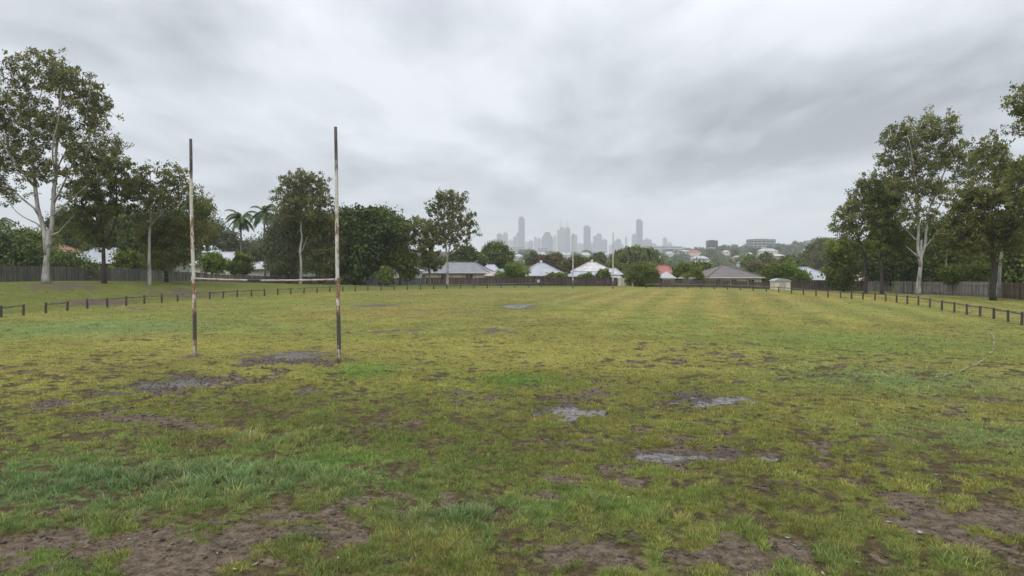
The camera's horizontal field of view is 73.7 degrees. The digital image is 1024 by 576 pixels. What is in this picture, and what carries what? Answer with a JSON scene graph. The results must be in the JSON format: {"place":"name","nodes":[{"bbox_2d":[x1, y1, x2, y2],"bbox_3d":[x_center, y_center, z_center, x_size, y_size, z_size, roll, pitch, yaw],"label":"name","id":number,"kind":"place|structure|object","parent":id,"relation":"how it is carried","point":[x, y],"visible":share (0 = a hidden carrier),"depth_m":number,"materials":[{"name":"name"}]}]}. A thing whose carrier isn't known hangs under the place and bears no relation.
{"place":"outdoors","nodes":[
{"label":"outdoors","id":0,"kind":"place"},
{"bbox_2d":[0,252,1023,575],"bbox_3d":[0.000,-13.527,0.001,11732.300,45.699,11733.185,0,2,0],"label":"ground","id":1,"kind":"structure","parent":0,"point":[186,552],"depth_m":15.44,"materials":[{"name":"plant"}]},
{"bbox_2d":[0,224,63,274],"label":"garden tree","id":2,"kind":"object","parent":1,"relation":"on","point":[23,251],"visible":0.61,"depth_m":90.50,"materials":[{"name":"green plant"}]},
{"bbox_2d":[1,221,67,250],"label":"garden tree","id":3,"kind":"object","parent":1,"relation":"on","point":[36,235],"visible":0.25,"depth_m":103.26,"materials":[{"name":"green plant"}]},
{"bbox_2d":[0,46,133,282],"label":"gum tree","id":4,"kind":"object","parent":1,"relation":"on","point":[58,128],"visible":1,"depth_m":69.03,"materials":[{"name":"green plant"}]},
{"bbox_2d":[24,557,113,575],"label":"weeds","id":5,"kind":"object","parent":1,"relation":"on","point":[66,566],"visible":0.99,"depth_m":7.45,"materials":[{"name":"green plant"}]},
{"bbox_2d":[36,242,101,277],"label":"garden tree","id":6,"kind":"object","parent":1,"relation":"on","point":[61,258],"visible":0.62,"depth_m":85.27,"materials":[{"name":"green plant"}]},
{"bbox_2d":[37,203,110,251],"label":"garden tree","id":7,"kind":"object","parent":1,"relation":"on","point":[59,222],"visible":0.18,"depth_m":124.04,"materials":[{"name":"green plant"}]},
{"bbox_2d":[71,247,124,279],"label":"metal roof house","id":8,"kind":"structure","parent":1,"relation":"on","point":[97,255],"depth_m":114.78,"materials":[{"name":"grey metal"}]},
{"bbox_2d":[55,153,144,283],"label":"gum tree","id":9,"kind":"object","parent":1,"relation":"on","point":[98,207],"visible":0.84,"depth_m":73.28,"materials":[{"name":"green plant"}]},
{"bbox_2d":[0,266,205,281],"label":"paling fence","id":10,"kind":"object","parent":1,"relation":"on","point":[29,273],"visible":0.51,"depth_m":84.04,"materials":[{"name":"wood"}]},
{"bbox_2d":[91,203,142,246],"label":"garden tree","id":11,"kind":"object","parent":1,"relation":"on","point":[110,223],"visible":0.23,"depth_m":125.80,"materials":[{"name":"green plant"}]},
{"bbox_2d":[86,294,162,308],"bbox_3d":[-32.157,1.233,56.818,0.457,1.115,9.110,0,2,7],"label":"rail fence","id":12,"kind":"object","parent":1,"relation":"on","point":[125,301],"visible":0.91,"depth_m":56.75,"materials":[{"name":"brown wood"}]},
{"bbox_2d":[106,247,145,275],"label":"garden tree","id":13,"kind":"object","parent":1,"relation":"on","point":[123,259],"visible":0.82,"depth_m":99.02,"materials":[{"name":"green plant"}]},
{"bbox_2d":[114,219,176,273],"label":"garden tree","id":14,"kind":"object","parent":1,"relation":"on","point":[128,242],"visible":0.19,"depth_m":103.92,"materials":[{"name":"green plant"}]},
{"bbox_2d":[118,159,203,285],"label":"gum tree","id":15,"kind":"object","parent":1,"relation":"on","point":[154,190],"visible":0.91,"depth_m":75.53,"materials":[{"name":"green plant"}]},
{"bbox_2d":[122,181,224,281],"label":"casuarina tree","id":16,"kind":"object","parent":1,"relation":"on","point":[170,242],"visible":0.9,"depth_m":80.78,"materials":[{"name":"green plant"}]},
{"bbox_2d":[127,377,239,393],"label":"puddle","id":17,"kind":"object","parent":1,"relation":"on","point":[183,383],"visible":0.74,"depth_m":19.30,"materials":[{"name":"liquid"}]},
{"bbox_2d":[185,195,220,281],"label":"gum tree","id":18,"kind":"object","parent":1,"relation":"on","point":[211,236],"visible":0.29,"depth_m":95.69,"materials":[{"name":"green plant"}]},
{"bbox_2d":[195,251,228,281],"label":"garden tree","id":19,"kind":"object","parent":1,"relation":"on","point":[214,261],"visible":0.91,"depth_m":116.84,"materials":[{"name":"green plant"}]},
{"bbox_2d":[186,251,255,281],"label":"white roof house","id":20,"kind":"structure","parent":1,"relation":"on","point":[227,254],"depth_m":132.74,"materials":[{"name":"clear metal"}]},
{"bbox_2d":[177,289,264,301],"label":"rail fence","id":21,"kind":"object","parent":1,"relation":"on","point":[223,292],"visible":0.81,"depth_m":69.51,"materials":[{"name":"brown wood"}]},
{"bbox_2d":[201,215,249,251],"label":"garden tree","id":22,"kind":"object","parent":1,"relation":"on","point":[226,240],"visible":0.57,"depth_m":148.49,"materials":[{"name":"green plant"}]},
{"bbox_2d":[221,250,255,275],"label":"garden tree","id":23,"kind":"object","parent":1,"relation":"on","point":[241,263],"visible":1,"depth_m":113.01,"materials":[{"name":"green plant"}]},
{"bbox_2d":[225,209,258,252],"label":"palm tree","id":24,"kind":"object","parent":1,"relation":"on","point":[240,222],"visible":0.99,"depth_m":117.17,"materials":[{"name":"green plant"}]},
{"bbox_2d":[228,234,266,261],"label":"garden tree","id":25,"kind":"object","parent":1,"relation":"on","point":[245,248],"visible":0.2,"depth_m":148.52,"materials":[{"name":"green plant"}]},
{"bbox_2d":[250,204,277,275],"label":"palm tree","id":26,"kind":"object","parent":1,"relation":"on","point":[257,217],"visible":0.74,"depth_m":121.16,"materials":[{"name":"green plant"}]},
{"bbox_2d":[189,127,340,363],"bbox_3d":[-8.789,-1.396,24.039,6.269,8.120,0.160,1,2,18],"label":"rugby goal","id":27,"kind":"object","parent":1,"relation":"on","point":[336,280],"visible":0.94,"depth_m":23.72,"materials":[{"name":"paint"}]},
{"bbox_2d":[249,261,293,282],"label":"white carport","id":28,"kind":"object","parent":1,"relation":"on","point":[259,269],"visible":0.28,"depth_m":126.47,"materials":[{"name":"clear metal"}]},
{"bbox_2d":[206,274,342,284],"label":"paling fence","id":29,"kind":"object","parent":1,"relation":"on","point":[226,276],"visible":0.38,"depth_m":110.34,"materials":[{"name":"wood"}]},
{"bbox_2d":[250,208,310,283],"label":"casuarina tree","id":30,"kind":"object","parent":1,"relation":"on","point":[277,242],"visible":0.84,"depth_m":106.14,"materials":[{"name":"green plant"}]},
{"bbox_2d":[264,351,334,360],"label":"puddle","id":31,"kind":"object","parent":1,"relation":"on","point":[295,355],"visible":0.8,"depth_m":25.52,"materials":[{"name":"liquid"}]},
{"bbox_2d":[271,524,329,547],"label":"weeds","id":32,"kind":"object","parent":1,"relation":"on","point":[302,537],"visible":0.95,"depth_m":8.37,"materials":[{"name":"green plant"}]},
{"bbox_2d":[268,167,334,283],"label":"gum tree","id":33,"kind":"object","parent":1,"relation":"on","point":[297,198],"visible":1,"depth_m":102.97,"materials":[{"name":"green plant"}]},
{"bbox_2d":[290,207,353,284],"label":"casuarina tree","id":34,"kind":"object","parent":1,"relation":"on","point":[319,261],"visible":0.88,"depth_m":105.40,"materials":[{"name":"green plant"}]},
{"bbox_2d":[323,197,407,284],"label":"fig tree","id":35,"kind":"object","parent":1,"relation":"on","point":[371,233],"visible":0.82,"depth_m":107.57,"materials":[{"name":"green plant"}]},
{"bbox_2d":[339,202,415,284],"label":"fig tree","id":36,"kind":"object","parent":1,"relation":"on","point":[401,219],"visible":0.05,"depth_m":114.91,"materials":[{"name":"green plant"}]},
{"bbox_2d":[371,265,395,284],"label":"garden shrub","id":37,"kind":"object","parent":1,"relation":"on","point":[385,275],"visible":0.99,"depth_m":101.27,"materials":[{"name":"green plant"}]},
{"bbox_2d":[343,277,425,285],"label":"paling fence","id":38,"kind":"object","parent":1,"relation":"on","point":[416,282],"visible":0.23,"depth_m":124.56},
{"bbox_2d":[364,241,422,284],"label":"tree","id":39,"kind":"object","parent":1,"relation":"on","point":[401,261],"visible":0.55,"depth_m":110.95,"materials":[{"name":"green plant"}]},
{"bbox_2d":[277,282,541,294],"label":"rail fence","id":40,"kind":"object","parent":1,"relation":"on","point":[367,286],"visible":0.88,"depth_m":92.36,"materials":[{"name":"brown wood"}]},
{"bbox_2d":[403,214,445,285],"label":"gum tree","id":41,"kind":"object","parent":1,"relation":"on","point":[424,243],"visible":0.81,"depth_m":113.19,"materials":[{"name":"green plant"}]},
{"bbox_2d":[420,187,483,286],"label":"gum tree","id":42,"kind":"object","parent":1,"relation":"on","point":[456,208],"visible":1,"depth_m":107.12,"materials":[{"name":"green plant"}]},
{"bbox_2d":[422,262,492,285],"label":"grey roof house","id":43,"kind":"structure","parent":1,"relation":"on","point":[467,269],"depth_m":140.79,"materials":[{"name":"beige metal"}]},
{"bbox_2d":[443,244,491,265],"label":"garden tree","id":44,"kind":"object","parent":1,"relation":"on","point":[466,253],"visible":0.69,"depth_m":177.85,"materials":[{"name":"green plant"}]},
{"bbox_2d":[478,239,517,268],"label":"garden tree","id":45,"kind":"object","parent":1,"relation":"on","point":[499,255],"visible":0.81,"depth_m":187.71,"materials":[{"name":"green plant"}]},
{"bbox_2d":[491,259,531,278],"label":"frangipani tree","id":46,"kind":"object","parent":1,"relation":"on","point":[512,270],"visible":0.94,"depth_m":129.32,"materials":[{"name":"green plant"}]},
{"bbox_2d":[0,475,1023,575],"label":"grass","id":47,"kind":"structure","parent":1,"relation":"on","point":[942,552],"depth_m":8.58,"materials":[{"name":"plant"}]},
{"bbox_2d":[0,333,1023,392],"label":"grass","id":48,"kind":"structure","parent":1,"relation":"on","point":[609,352],"depth_m":25.07,"materials":[{"name":"plant"}]},
{"bbox_2d":[0,309,1023,351],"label":"grass","id":49,"kind":"structure","parent":1,"relation":"on","point":[523,323],"depth_m":38.18,"materials":[{"name":"plant"}]},
{"bbox_2d":[0,353,1023,575],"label":"soil clods","id":50,"kind":"object","parent":1,"relation":"on","point":[233,547],"visible":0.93,"depth_m":12.29,"materials":[{"name":"soil"}]},
{"bbox_2d":[0,283,1023,318],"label":"grass","id":51,"kind":"structure","parent":1,"relation":"on","point":[714,304],"depth_m":61.09,"materials":[{"name":"plant"}]},
{"bbox_2d":[518,217,524,251],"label":"office tower","id":52,"kind":"structure","parent":1,"relation":"on","point":[521,231],"depth_m":4394.90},
{"bbox_2d":[426,277,617,285],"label":"paling fence","id":53,"kind":"object","parent":1,"relation":"on","point":[552,281],"visible":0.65,"depth_m":124.13,"materials":[{"name":"wood"}]},
{"bbox_2d":[523,249,541,265],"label":"garden tree","id":54,"kind":"object","parent":1,"relation":"on","point":[529,258],"visible":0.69,"depth_m":298.45,"materials":[{"name":"green plant"}]},
{"bbox_2d":[520,261,563,277],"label":"silver roof house","id":55,"kind":"structure","parent":1,"relation":"on","point":[540,269],"depth_m":140.44,"materials":[{"name":"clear metal"}]},
{"bbox_2d":[531,254,561,268],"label":"garden tree","id":56,"kind":"object","parent":1,"relation":"on","point":[550,259],"visible":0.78,"depth_m":257.93,"materials":[{"name":"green plant"}]},
{"bbox_2d":[541,232,552,252],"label":"office tower","id":57,"kind":"structure","parent":1,"relation":"on","point":[547,240],"depth_m":4218.80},
{"bbox_2d":[557,221,564,252],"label":"office tower","id":58,"kind":"structure","parent":1,"relation":"on","point":[561,240],"depth_m":4500.74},
{"bbox_2d":[565,227,569,252],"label":"office tower","id":59,"kind":"structure","parent":1,"relation":"on","point":[567,239],"depth_m":4644.63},
{"bbox_2d":[553,254,586,273],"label":"garden tree","id":60,"kind":"object","parent":1,"relation":"on","point":[566,266],"visible":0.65,"depth_m":198.39,"materials":[{"name":"green plant"}]},
{"bbox_2d":[534,406,609,421],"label":"puddle","id":61,"kind":"object","parent":1,"relation":"on","point":[567,412],"visible":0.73,"depth_m":15.64,"materials":[{"name":"liquid"}]},
{"bbox_2d":[567,271,597,285],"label":"veranda house","id":62,"kind":"structure","parent":1,"relation":"on","point":[575,273],"depth_m":134.71,"materials":[{"name":"white"}]},
{"bbox_2d":[583,225,590,250],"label":"office tower","id":63,"kind":"structure","parent":1,"relation":"on","point":[587,237],"depth_m":4402.65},
{"bbox_2d":[570,260,606,271],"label":"patched roof house","id":64,"kind":"structure","parent":1,"relation":"on","point":[591,266],"depth_m":152.15,"materials":[{"name":"white metal"}]},
{"bbox_2d":[374,245,809,274],"bbox_3d":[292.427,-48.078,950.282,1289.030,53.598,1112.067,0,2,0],"label":"woodland","id":65,"kind":"object","parent":1,"relation":"on","point":[743,250],"visible":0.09,"depth_m":859.38,"materials":[{"name":"green plant"}]},
{"bbox_2d":[593,234,601,252],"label":"office tower","id":66,"kind":"structure","parent":1,"relation":"on","point":[597,243],"depth_m":4323.73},
{"bbox_2d":[590,252,606,264],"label":"garden tree","id":67,"kind":"object","parent":1,"relation":"on","point":[601,257],"visible":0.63,"depth_m":298.24,"materials":[{"name":"green plant"}]},
{"bbox_2d":[595,268,611,285],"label":"garden shrub","id":68,"kind":"object","parent":1,"relation":"on","point":[602,273],"visible":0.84,"depth_m":123.15,"materials":[{"name":"green plant"}]},
{"bbox_2d":[603,260,628,276],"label":"garden tree","id":69,"kind":"object","parent":1,"relation":"on","point":[619,266],"visible":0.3,"depth_m":198.28,"materials":[{"name":"green plant"}]},
{"bbox_2d":[540,514,695,546],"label":"weeds","id":70,"kind":"object","parent":1,"relation":"on","point":[618,530],"visible":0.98,"depth_m":8.62,"materials":[{"name":"green plant"}]},
{"bbox_2d":[607,243,664,266],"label":"garden tree","id":71,"kind":"object","parent":1,"relation":"on","point":[620,256],"visible":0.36,"depth_m":227.44,"materials":[{"name":"green plant"}]},
{"bbox_2d":[636,219,642,246],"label":"office tower","id":72,"kind":"structure","parent":1,"relation":"on","point":[639,231],"depth_m":4138.33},
{"bbox_2d":[622,261,662,286],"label":"hedge bush","id":73,"kind":"object","parent":1,"relation":"on","point":[640,274],"visible":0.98,"depth_m":114.84,"materials":[{"name":"green plant"}]},
{"bbox_2d":[636,453,699,462],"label":"puddle","id":74,"kind":"object","parent":1,"relation":"on","point":[666,458],"visible":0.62,"depth_m":12.00,"materials":[{"name":"liquid"}]},
{"bbox_2d":[655,246,681,254],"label":"office block","id":75,"kind":"structure","parent":1,"relation":"on","point":[661,248],"depth_m":1273.27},
{"bbox_2d":[671,259,708,283],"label":"hedge bush","id":76,"kind":"object","parent":1,"relation":"on","point":[680,269],"visible":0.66,"depth_m":122.94,"materials":[{"name":"green plant"}]},
{"bbox_2d":[688,256,714,270],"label":"garden tree","id":77,"kind":"object","parent":1,"relation":"on","point":[706,265],"visible":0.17,"depth_m":148.72,"materials":[{"name":"green plant"}]},
{"bbox_2d":[656,280,769,288],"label":"paling fence","id":78,"kind":"object","parent":1,"relation":"on","point":[717,283],"visible":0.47,"depth_m":109.77,"materials":[{"name":"wood"}]},
{"bbox_2d":[670,396,759,406],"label":"puddle","id":79,"kind":"object","parent":1,"relation":"on","point":[720,400],"visible":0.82,"depth_m":16.85,"materials":[{"name":"liquid"}]},
{"bbox_2d":[702,265,764,285],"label":"brown roof house","id":80,"kind":"structure","parent":1,"relation":"on","point":[724,272],"depth_m":129.52,"materials":[{"name":"metal"}]},
{"bbox_2d":[739,253,761,266],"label":"garden tree","id":81,"kind":"object","parent":1,"relation":"on","point":[748,258],"visible":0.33,"depth_m":327.93,"materials":[{"name":"green plant"}]},
{"bbox_2d":[744,259,768,273],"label":"garden tree","id":82,"kind":"object","parent":1,"relation":"on","point":[754,266],"visible":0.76,"depth_m":228.15,"materials":[{"name":"green plant"}]},
{"bbox_2d":[746,239,775,247],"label":"office block","id":83,"kind":"structure","parent":1,"relation":"on","point":[754,243],"depth_m":1167.14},
{"bbox_2d":[756,250,775,263],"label":"garden tree","id":84,"kind":"object","parent":1,"relation":"on","point":[764,257],"visible":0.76,"depth_m":327.77,"materials":[{"name":"green plant"}]},
{"bbox_2d":[756,261,780,285],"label":"garden bush","id":85,"kind":"object","parent":1,"relation":"on","point":[770,271],"visible":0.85,"depth_m":129.01,"materials":[{"name":"green plant"}]},
{"bbox_2d":[769,278,790,289],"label":"garden shed","id":86,"kind":"structure","parent":1,"relation":"on","point":[785,283],"depth_m":105.03,"materials":[{"name":"beige metal"}]},
{"bbox_2d":[774,253,810,267],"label":"garden tree","id":87,"kind":"object","parent":1,"relation":"on","point":[799,262],"visible":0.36,"depth_m":237.63,"materials":[{"name":"green plant"}]},
{"bbox_2d":[777,258,813,286],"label":"garden bush","id":88,"kind":"object","parent":1,"relation":"on","point":[789,271],"visible":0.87,"depth_m":126.93,"materials":[{"name":"green plant"}]},
{"bbox_2d":[793,267,825,286],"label":"silver roof house","id":89,"kind":"structure","parent":1,"relation":"on","point":[814,273],"depth_m":130.67,"materials":[{"name":"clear metal"}]},
{"bbox_2d":[797,236,833,270],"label":"garden tree","id":90,"kind":"object","parent":1,"relation":"on","point":[812,258],"visible":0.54,"depth_m":296.82,"materials":[{"name":"green plant"}]},
{"bbox_2d":[790,280,863,290],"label":"paling fence","id":91,"kind":"object","parent":1,"relation":"on","point":[817,285],"visible":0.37,"depth_m":105.70,"materials":[{"name":"wood"}]},
{"bbox_2d":[646,283,1023,324],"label":"rail fence","id":92,"kind":"object","parent":1,"relation":"on","point":[1021,318],"visible":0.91,"depth_m":59.35,"materials":[{"name":"brown wood"}]},
{"bbox_2d":[817,236,873,291],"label":"garden tree","id":93,"kind":"object","parent":1,"relation":"on","point":[845,267],"visible":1,"depth_m":98.81,"materials":[{"name":"green plant"}]},
{"bbox_2d":[825,167,900,292],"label":"gum tree","id":94,"kind":"object","parent":1,"relation":"on","point":[853,226],"visible":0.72,"depth_m":87.30,"materials":[{"name":"green plant"}]},
{"bbox_2d":[860,233,886,281],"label":"garden tree","id":95,"kind":"object","parent":1,"relation":"on","point":[871,274],"visible":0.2,"depth_m":107.32,"materials":[{"name":"green plant"}]},
{"bbox_2d":[867,281,893,291],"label":"paling fence","id":96,"kind":"object","parent":1,"relation":"on","point":[873,285],"visible":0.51,"depth_m":101.37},
{"bbox_2d":[860,174,917,293],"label":"gum tree","id":97,"kind":"object","parent":1,"relation":"on","point":[900,241],"visible":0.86,"depth_m":85.34,"materials":[{"name":"green plant"}]},
{"bbox_2d":[867,219,945,287],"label":"garden tree","id":98,"kind":"object","parent":1,"relation":"on","point":[894,271],"visible":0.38,"depth_m":98.54,"materials":[{"name":"green plant"}]},
{"bbox_2d":[872,104,991,294],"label":"gum tree","id":99,"kind":"object","parent":1,"relation":"on","point":[946,157],"visible":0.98,"depth_m":81.12,"materials":[{"name":"green plant"}]},
{"bbox_2d":[924,214,959,266],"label":"gum tree","id":100,"kind":"object","parent":1,"relation":"on","point":[938,250],"visible":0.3,"depth_m":83.70,"materials":[{"name":"green plant"}]},
{"bbox_2d":[894,281,1001,297],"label":"paling fence","id":101,"kind":"object","parent":1,"relation":"on","point":[970,288],"visible":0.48,"depth_m":81.59,"materials":[{"name":"wood"}]},
{"bbox_2d":[922,225,992,287],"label":"garden tree","id":102,"kind":"object","parent":1,"relation":"on","point":[932,265],"visible":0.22,"depth_m":94.86,"materials":[{"name":"green plant"}]},
{"bbox_2d":[936,259,1001,288],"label":"bush","id":103,"kind":"object","parent":1,"relation":"on","point":[972,270],"visible":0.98,"depth_m":79.26,"materials":[{"name":"green plant"}]},
{"bbox_2d":[932,174,1023,300],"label":"gum tree","id":104,"kind":"object","parent":1,"relation":"on","point":[975,227],"visible":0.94,"depth_m":65.16,"materials":[{"name":"green plant"}]},
{"bbox_2d":[963,128,1023,297],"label":"gum tree","id":105,"kind":"object","parent":1,"relation":"on","point":[992,157],"visible":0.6,"depth_m":69.20,"materials":[{"name":"green plant"}]},
{"bbox_2d":[976,222,1023,282],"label":"garden tree","id":106,"kind":"object","parent":1,"relation":"on","point":[1012,271],"visible":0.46,"depth_m":82.43,"materials":[{"name":"green plant"}]},
{"bbox_2d":[987,81,1023,214],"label":"gum tree","id":107,"kind":"object","parent":1,"relation":"on","point":[1016,111],"visible":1,"depth_m":59.76,"materials":[{"name":"green plant"}]},
{"bbox_2d":[1002,282,1023,299],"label":"paling fence","id":108,"kind":"object","parent":1,"relation":"on","point":[1010,290],"visible":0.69,"depth_m":68.27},
{"bbox_2d":[0,367,1023,454],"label":"grass","id":109,"kind":"structure","parent":0,"point":[962,391],"depth_m":16.82,"materials":[{"name":"plant"}]},
{"bbox_2d":[0,0,1023,252],"label":"sky","id":110,"kind":"structure","parent":0,"point":[729,122],"materials":[{"name":"grey"}]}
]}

